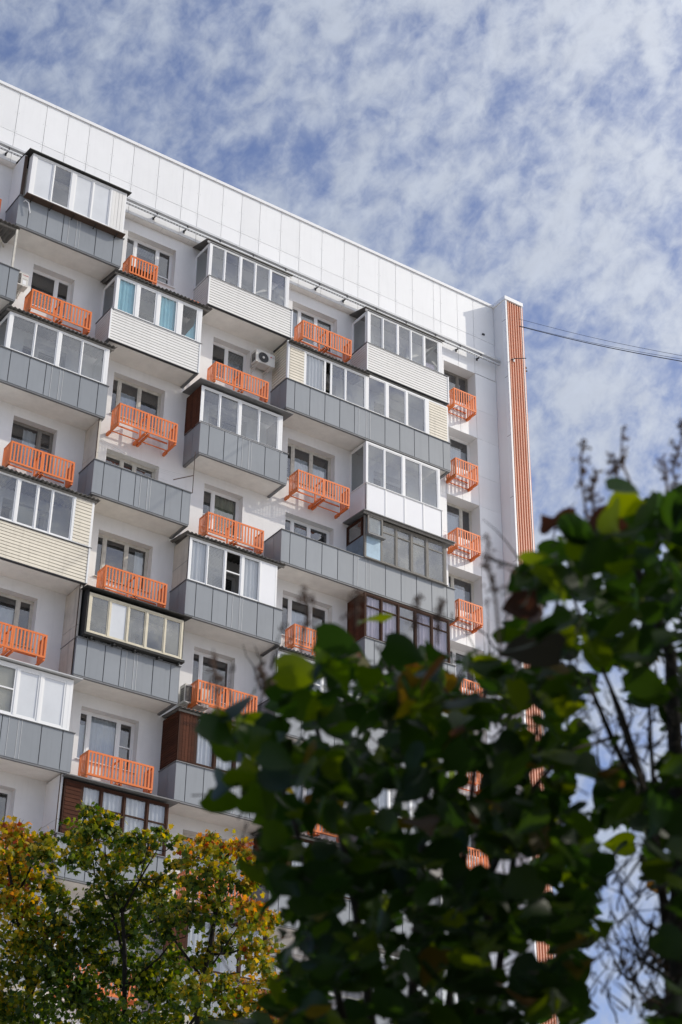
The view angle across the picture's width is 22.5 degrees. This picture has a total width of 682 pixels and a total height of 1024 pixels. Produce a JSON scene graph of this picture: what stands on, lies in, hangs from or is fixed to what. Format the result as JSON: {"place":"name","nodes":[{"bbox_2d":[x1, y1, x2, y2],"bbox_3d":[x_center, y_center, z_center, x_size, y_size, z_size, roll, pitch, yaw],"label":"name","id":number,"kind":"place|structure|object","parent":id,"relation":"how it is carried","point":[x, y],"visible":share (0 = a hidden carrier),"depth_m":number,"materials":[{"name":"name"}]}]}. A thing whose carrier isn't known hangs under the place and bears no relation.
{"place":"outdoors","nodes":[
{"label":"outdoors","id":0,"kind":"place"},
{"bbox_2d":[0,815,102,1023],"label":"maple tree","id":1,"kind":"object","parent":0,"point":[25,947],"visible":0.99,"depth_m":27.12,"materials":[{"name":"green plant"}]},
{"bbox_2d":[37,800,194,1023],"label":"maple tree","id":2,"kind":"object","parent":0,"point":[145,972],"visible":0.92,"depth_m":26.95,"materials":[{"name":"green plant"}]},
{"bbox_2d":[158,828,286,1023],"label":"maple tree","id":3,"kind":"object","parent":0,"point":[210,846],"visible":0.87,"depth_m":26.15,"materials":[{"name":"green plant"}]},
{"bbox_2d":[0,80,557,1023],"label":"apartment building","id":4,"kind":"structure","parent":0,"point":[378,430],"depth_m":53.38,"materials":[{"name":"white paint"}]},
{"bbox_2d":[0,789,11,840],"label":"window","id":5,"kind":"structure","parent":4,"relation":"in","point":[9,793],"depth_m":44.82,"materials":[{"name":"white plastic"}]},
{"bbox_2d":[0,592,33,649],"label":"window","id":6,"kind":"structure","parent":4,"relation":"in","point":[6,615],"depth_m":47.36,"materials":[{"name":"white plastic"}]},
{"bbox_2d":[16,271,28,298],"bbox_3d":[-9.850,-6.897,51.699,0.758,0.725,0.400,20,-36,-29],"label":"air conditioner","id":7,"kind":"object","parent":4,"relation":"attached to","point":[23,280],"visible":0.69,"depth_m":51.73,"materials":[{"name":"beige plastic"}]},
{"bbox_2d":[2,502,43,529],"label":"window","id":8,"kind":"structure","parent":4,"relation":"in","point":[41,517],"depth_m":49.08,"materials":[{"name":"white plastic"}]},
{"bbox_2d":[0,621,47,665],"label":"facade basket","id":9,"kind":"object","parent":4,"relation":"attached to","point":[40,654],"visible":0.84,"depth_m":46.01,"materials":[{"name":"orange metal"}]},
{"bbox_2d":[13,420,53,471],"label":"window","id":10,"kind":"structure","parent":4,"relation":"in","point":[28,439],"depth_m":50.30,"materials":[{"name":"white plastic"}]},
{"bbox_2d":[2,441,74,487],"bbox_3d":[-8.706,-1.232,49.047,2.012,0.775,0.780,20,-36,-29],"label":"facade basket","id":11,"kind":"object","parent":4,"relation":"attached to","point":[7,460],"visible":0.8,"depth_m":48.79,"materials":[{"name":"orange metal"}]},
{"bbox_2d":[23,343,62,366],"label":"window","id":12,"kind":"structure","parent":4,"relation":"in","point":[36,351],"depth_m":51.80,"materials":[{"name":"white plastic"}]},
{"bbox_2d":[32,269,70,319],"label":"window","id":13,"kind":"structure","parent":4,"relation":"in","point":[56,281],"depth_m":53.15,"materials":[{"name":"white plastic"}]},
{"bbox_2d":[23,289,91,335],"bbox_3d":[-8.620,-5.886,51.824,2.012,0.775,0.780,20,-36,-29],"label":"facade basket","id":14,"kind":"object","parent":4,"relation":"attached to","point":[28,306],"visible":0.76,"depth_m":51.56,"materials":[{"name":"orange metal"}]},
{"bbox_2d":[66,911,117,972],"bbox_3d":[-6.554,11.142,44.353,1.850,1.570,0.469,20,-36,-29],"label":"window","id":15,"kind":"structure","parent":4,"relation":"in","point":[69,918],"depth_m":44.53,"materials":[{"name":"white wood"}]},
{"bbox_2d":[54,964,136,1010],"bbox_3d":[-6.195,11.979,43.359,2.012,0.775,0.780,20,-36,-29],"label":"facade basket","id":16,"kind":"object","parent":4,"relation":"attached to","point":[131,1002],"visible":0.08,"depth_m":43.19,"materials":[{"name":"orange metal"}]},
{"bbox_2d":[76,710,136,773],"bbox_3d":[-6.482,6.327,47.212,1.850,1.570,0.466,20,-36,-29],"label":"window","id":17,"kind":"structure","parent":4,"relation":"in","point":[100,733],"depth_m":47.42,"materials":[{"name":"white plastic"}]},
{"bbox_2d":[78,750,153,793],"bbox_3d":[-6.123,7.121,46.244,2.012,0.775,0.780,20,-36,-29],"label":"facade basket","id":18,"kind":"object","parent":4,"relation":"attached to","point":[148,777],"visible":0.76,"depth_m":45.95,"materials":[{"name":"orange metal"}]},
{"bbox_2d":[90,619,141,653],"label":"window","id":19,"kind":"structure","parent":4,"relation":"in","point":[100,626],"depth_m":48.88,"materials":[{"name":"white plastic"}]},
{"bbox_2d":[94,534,150,593],"bbox_3d":[-6.410,1.513,50.072,1.850,1.570,0.467,20,-36,-29],"label":"window","id":20,"kind":"structure","parent":4,"relation":"in","point":[138,560],"depth_m":50.46,"materials":[{"name":"white plastic"}]},
{"bbox_2d":[106,453,154,478],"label":"window","id":21,"kind":"structure","parent":4,"relation":"in","point":[121,463],"depth_m":51.93,"materials":[{"name":"white plastic"}]},
{"bbox_2d":[96,565,167,607],"bbox_3d":[-6.051,2.281,49.119,2.012,0.775,0.780,20,-36,-29],"label":"facade basket","id":22,"kind":"object","parent":4,"relation":"attached to","point":[162,591],"visible":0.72,"depth_m":48.85,"materials":[{"name":"orange metal"}]},
{"bbox_2d":[109,377,162,432],"bbox_3d":[-6.329,-3.309,52.919,1.850,1.570,0.432,20,-36,-29],"label":"window","id":23,"kind":"structure","parent":4,"relation":"in","point":[123,398],"depth_m":53.10,"materials":[{"name":"white plastic"}]},
{"bbox_2d":[122,255,157,284],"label":"facade basket","id":24,"kind":"object","parent":4,"relation":"attached to","point":[127,269],"visible":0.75,"depth_m":54.23,"materials":[{"name":"orange metal"}]},
{"bbox_2d":[130,266,152,282],"bbox_3d":[-6.349,-7.507,54.340,0.840,0.400,0.040,20,-36,-29],"label":"board stack","id":25,"kind":"object","parent":24,"relation":"in","point":[142,275],"visible":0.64,"depth_m":54.36,"materials":[{"name":"orange metal"}]},
{"bbox_2d":[106,403,177,456],"bbox_3d":[-6.014,-2.485,51.923,2.012,0.775,0.780,20,-36,-29],"label":"facade basket","id":26,"kind":"object","parent":4,"relation":"attached to","point":[172,441],"visible":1,"depth_m":51.69,"materials":[{"name":"orange metal"}]},
{"bbox_2d":[139,312,152,321],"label":"window","id":27,"kind":"structure","parent":4,"relation":"in","point":[148,318],"depth_m":54.84,"materials":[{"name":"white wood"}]},
{"bbox_2d":[100,439,195,492],"bbox_3d":[-5.764,-1.642,50.883,3.175,1.460,0.402,14,-33,-21],"label":"clothesline","id":28,"kind":"object","parent":4,"relation":"attached to","point":[159,468],"visible":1,"depth_m":50.97,"materials":[{"name":"grey"}]},
{"bbox_2d":[128,236,174,288],"bbox_3d":[-6.249,-8.129,55.767,1.850,1.570,0.402,20,-36,-29],"label":"window","id":29,"kind":"structure","parent":4,"relation":"in","point":[135,242],"depth_m":56.11,"materials":[{"name":"white plastic"}]},
{"bbox_2d":[179,683,209,711],"bbox_3d":[-4.221,5.429,48.978,0.808,0.815,0.450,20,-36,-29],"label":"air conditioner","id":30,"kind":"object","parent":4,"relation":"attached to","point":[185,694],"visible":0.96,"depth_m":48.84,"materials":[{"name":"beige plastic"}]},
{"bbox_2d":[183,833,219,891],"bbox_3d":[-3.888,9.690,47.325,1.460,1.570,0.469,20,-36,-29],"label":"window","id":31,"kind":"structure","parent":4,"relation":"in","point":[192,837],"depth_m":47.56,"materials":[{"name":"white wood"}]},
{"bbox_2d":[175,870,243,917],"bbox_3d":[-3.539,10.350,46.425,2.012,0.775,0.780,20,-36,-29],"label":"facade basket","id":32,"kind":"object","parent":4,"relation":"attached to","point":[182,888],"visible":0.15,"depth_m":45.99,"materials":[{"name":"orange metal"}]},
{"bbox_2d":[194,650,230,705],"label":"window","id":33,"kind":"structure","parent":4,"relation":"in","point":[200,660],"depth_m":50.43,"materials":[{"name":"white plastic"}]},
{"bbox_2d":[208,570,234,591],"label":"window","id":34,"kind":"structure","parent":4,"relation":"in","point":[232,583],"depth_m":52.20,"materials":[{"name":"plastic"}]},
{"bbox_2d":[203,488,240,539],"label":"window","id":35,"kind":"structure","parent":4,"relation":"in","point":[219,506],"depth_m":53.44,"materials":[{"name":"white plastic"}]},
{"bbox_2d":[187,679,257,714],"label":"facade basket","id":36,"kind":"object","parent":4,"relation":"attached to","point":[251,706],"visible":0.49,"depth_m":48.89,"materials":[{"name":"orange metal"}]},
{"bbox_2d":[209,413,242,435],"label":"window","id":37,"kind":"structure","parent":4,"relation":"in","point":[211,415],"depth_m":54.96,"materials":[{"name":"white plastic"}]},
{"bbox_2d":[198,511,263,553],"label":"facade basket","id":38,"kind":"object","parent":4,"relation":"attached to","point":[258,541],"visible":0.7,"depth_m":51.84,"materials":[{"name":"orange metal"}]},
{"bbox_2d":[212,342,249,390],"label":"window","id":39,"kind":"structure","parent":4,"relation":"in","point":[227,362],"depth_m":56.26,"materials":[{"name":"white plastic"}]},
{"bbox_2d":[218,274,249,290],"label":"window","id":40,"kind":"structure","parent":4,"relation":"in","point":[219,276],"depth_m":57.78,"materials":[{"name":"white plastic"}]},
{"bbox_2d":[207,361,268,402],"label":"facade basket","id":41,"kind":"object","parent":4,"relation":"attached to","point":[263,393],"visible":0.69,"depth_m":54.62,"materials":[{"name":"orange metal"}]},
{"bbox_2d":[250,348,274,379],"bbox_3d":[-2.598,-4.827,56.208,0.728,0.735,0.500,20,-36,-29],"label":"air conditioner","id":42,"kind":"object","parent":4,"relation":"attached to","point":[263,360],"visible":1,"depth_m":56.10,"materials":[{"name":"beige plastic"}]},
{"bbox_2d":[270,953,305,991],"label":"window","id":43,"kind":"structure","parent":4,"relation":"in","point":[277,970],"depth_m":47.52,"materials":[{"name":"grey glass"}]},
{"bbox_2d":[287,786,306,800],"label":"window","id":44,"kind":"structure","parent":4,"relation":"in","point":[304,792],"depth_m":50.50,"materials":[{"name":"grey glass"}]},
{"bbox_2d":[285,624,315,654],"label":"facade basket","id":45,"kind":"object","parent":4,"relation":"attached to","point":[288,635],"visible":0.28,"depth_m":51.68,"materials":[{"name":"orange metal"}]},
{"bbox_2d":[281,594,327,644],"bbox_3d":[-1.132,3.419,53.148,1.910,1.570,0.433,20,-36,-29],"label":"window","id":46,"kind":"structure","parent":4,"relation":"in","point":[293,617],"depth_m":53.29,"materials":[{"name":"white plastic"}]},
{"bbox_2d":[285,516,328,543],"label":"window","id":47,"kind":"structure","parent":4,"relation":"in","point":[308,528],"depth_m":54.96,"materials":[{"name":"white plastic"}]},
{"bbox_2d":[287,443,334,495],"bbox_3d":[-1.061,-1.395,56.009,1.910,1.570,0.435,20,-36,-29],"label":"window","id":48,"kind":"structure","parent":4,"relation":"in","point":[295,464],"depth_m":56.25,"materials":[{"name":"white plastic"}]},
{"bbox_2d":[292,306,335,354],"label":"window","id":49,"kind":"structure","parent":4,"relation":"in","point":[297,314],"depth_m":59.12,"materials":[{"name":"white plastic"}]},
{"bbox_2d":[284,469,349,518],"bbox_3d":[-0.762,-0.569,54.997,2.012,0.775,0.780,20,-36,-29],"label":"facade basket","id":50,"kind":"object","parent":4,"relation":"attached to","point":[344,498],"visible":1,"depth_m":54.76,"materials":[{"name":"orange metal"}]},
{"bbox_2d":[307,825,337,842],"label":"facade basket","id":51,"kind":"object","parent":4,"relation":"attached to","point":[317,832],"visible":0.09,"depth_m":48.99,"materials":[{"name":"orange metal"}]},
{"bbox_2d":[294,320,351,362],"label":"facade basket","id":52,"kind":"object","parent":4,"relation":"attached to","point":[347,349],"visible":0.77,"depth_m":57.75,"materials":[{"name":"orange metal"}]},
{"bbox_2d":[374,476,400,493],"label":"window","id":53,"kind":"structure","parent":4,"relation":"in","point":[389,483],"depth_m":58.13,"materials":[{"name":"white plastic"}]},
{"bbox_2d":[374,341,401,355],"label":"window","id":54,"kind":"structure","parent":4,"relation":"in","point":[379,344],"depth_m":60.89,"materials":[{"name":"white plastic"}]},
{"bbox_2d":[374,407,402,422],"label":"window","id":55,"kind":"structure","parent":4,"relation":"in","point":[381,411],"depth_m":59.51,"materials":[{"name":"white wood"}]},
{"bbox_2d":[382,551,403,567],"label":"window","id":56,"kind":"structure","parent":4,"relation":"in","point":[383,551],"depth_m":56.69,"materials":[{"name":"plastic"}]},
{"bbox_2d":[390,794,404,808],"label":"window","id":57,"kind":"structure","parent":4,"relation":"in","point":[391,795],"depth_m":52.41,"materials":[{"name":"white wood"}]},
{"bbox_2d":[426,363,433,369],"bbox_3d":[3.128,-5.068,59.996,0.461,0.235,0.010,20,-36,-29],"label":"paper sign","id":58,"kind":"object","parent":4,"relation":"attached to","point":[428,365],"visible":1,"depth_m":60.00,"materials":[{"name":"grey"}]},
{"bbox_2d":[444,370,467,403],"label":"window","id":59,"kind":"structure","parent":4,"relation":"in","point":[457,377],"depth_m":62.27,"materials":[{"name":"white plastic"}]},
{"bbox_2d":[448,435,469,471],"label":"window","id":60,"kind":"structure","parent":4,"relation":"in","point":[454,453],"depth_m":60.82,"materials":[{"name":"white plastic"}]},
{"bbox_2d":[447,502,471,540],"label":"window","id":61,"kind":"structure","parent":4,"relation":"in","point":[452,522],"depth_m":59.26,"materials":[{"name":"white plastic"}]},
{"bbox_2d":[448,573,473,612],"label":"window","id":62,"kind":"structure","parent":4,"relation":"in","point":[459,594],"depth_m":57.92,"materials":[{"name":"white plastic"}]},
{"bbox_2d":[447,387,476,421],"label":"facade basket","id":63,"kind":"object","parent":4,"relation":"attached to","point":[470,408],"visible":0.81,"depth_m":60.56,"materials":[{"name":"orange metal"}]},
{"bbox_2d":[446,457,478,491],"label":"facade basket","id":64,"kind":"object","parent":4,"relation":"attached to","point":[451,476],"visible":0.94,"depth_m":59.04,"materials":[{"name":"orange metal"}]},
{"bbox_2d":[450,648,475,687],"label":"window","id":65,"kind":"structure","parent":4,"relation":"in","point":[453,651],"depth_m":56.43,"materials":[{"name":"white plastic"}]},
{"bbox_2d":[447,527,480,561],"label":"facade basket","id":66,"kind":"object","parent":4,"relation":"attached to","point":[475,546],"visible":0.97,"depth_m":57.65,"materials":[{"name":"orange metal"}]},
{"bbox_2d":[450,599,482,633],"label":"facade basket","id":67,"kind":"object","parent":4,"relation":"attached to","point":[477,619],"visible":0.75,"depth_m":56.27,"materials":[{"name":"orange metal"}]},
{"bbox_2d":[460,679,482,695],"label":"facade basket","id":68,"kind":"object","parent":4,"relation":"attached to","point":[479,689],"visible":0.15,"depth_m":54.80,"materials":[{"name":"orange metal"}]},
{"bbox_2d":[463,772,481,792],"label":"facade basket","id":69,"kind":"object","parent":4,"relation":"attached to","point":[477,780],"visible":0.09,"depth_m":53.40,"materials":[{"name":"orange metal"}]},
{"bbox_2d":[468,847,488,867],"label":"facade basket","id":70,"kind":"object","parent":4,"relation":"attached to","point":[483,858],"visible":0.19,"depth_m":51.97,"materials":[{"name":"orange metal"}]},
{"bbox_2d":[519,326,681,361],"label":"overhead cable","id":71,"kind":"object","parent":4,"relation":"attached to","point":[603,346],"visible":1,"depth_m":52.22,"materials":[{"name":"grey plastic"}]},
{"bbox_2d":[520,319,681,355],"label":"overhead cable","id":72,"kind":"object","parent":4,"relation":"attached to","point":[605,340],"visible":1,"depth_m":51.98,"materials":[{"name":"grey plastic"}]},
{"bbox_2d":[522,326,679,358],"bbox_3d":[10.367,-4.012,47.100,0.012,13.744,17.370,18,-35,-26],"label":"overhead cable","id":73,"kind":"object","parent":4,"relation":"attached to","point":[605,345],"visible":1,"depth_m":52.15,"materials":[{"name":"grey plastic"}]},
{"bbox_2d":[0,0,681,1023],"label":"sky","id":74,"kind":"structure","parent":0,"point":[529,152],"materials":[{"name":"blue"}]},
{"bbox_2d":[183,585,600,1023],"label":"lilac bush","id":75,"kind":"object","parent":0,"point":[478,915],"visible":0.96,"depth_m":2.90,"materials":[{"name":"green plant"}]},
{"bbox_2d":[481,418,681,1023],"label":"lilac bush","id":76,"kind":"object","parent":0,"point":[621,536],"visible":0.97,"depth_m":2.74,"materials":[{"name":"green plant"}]}
]}

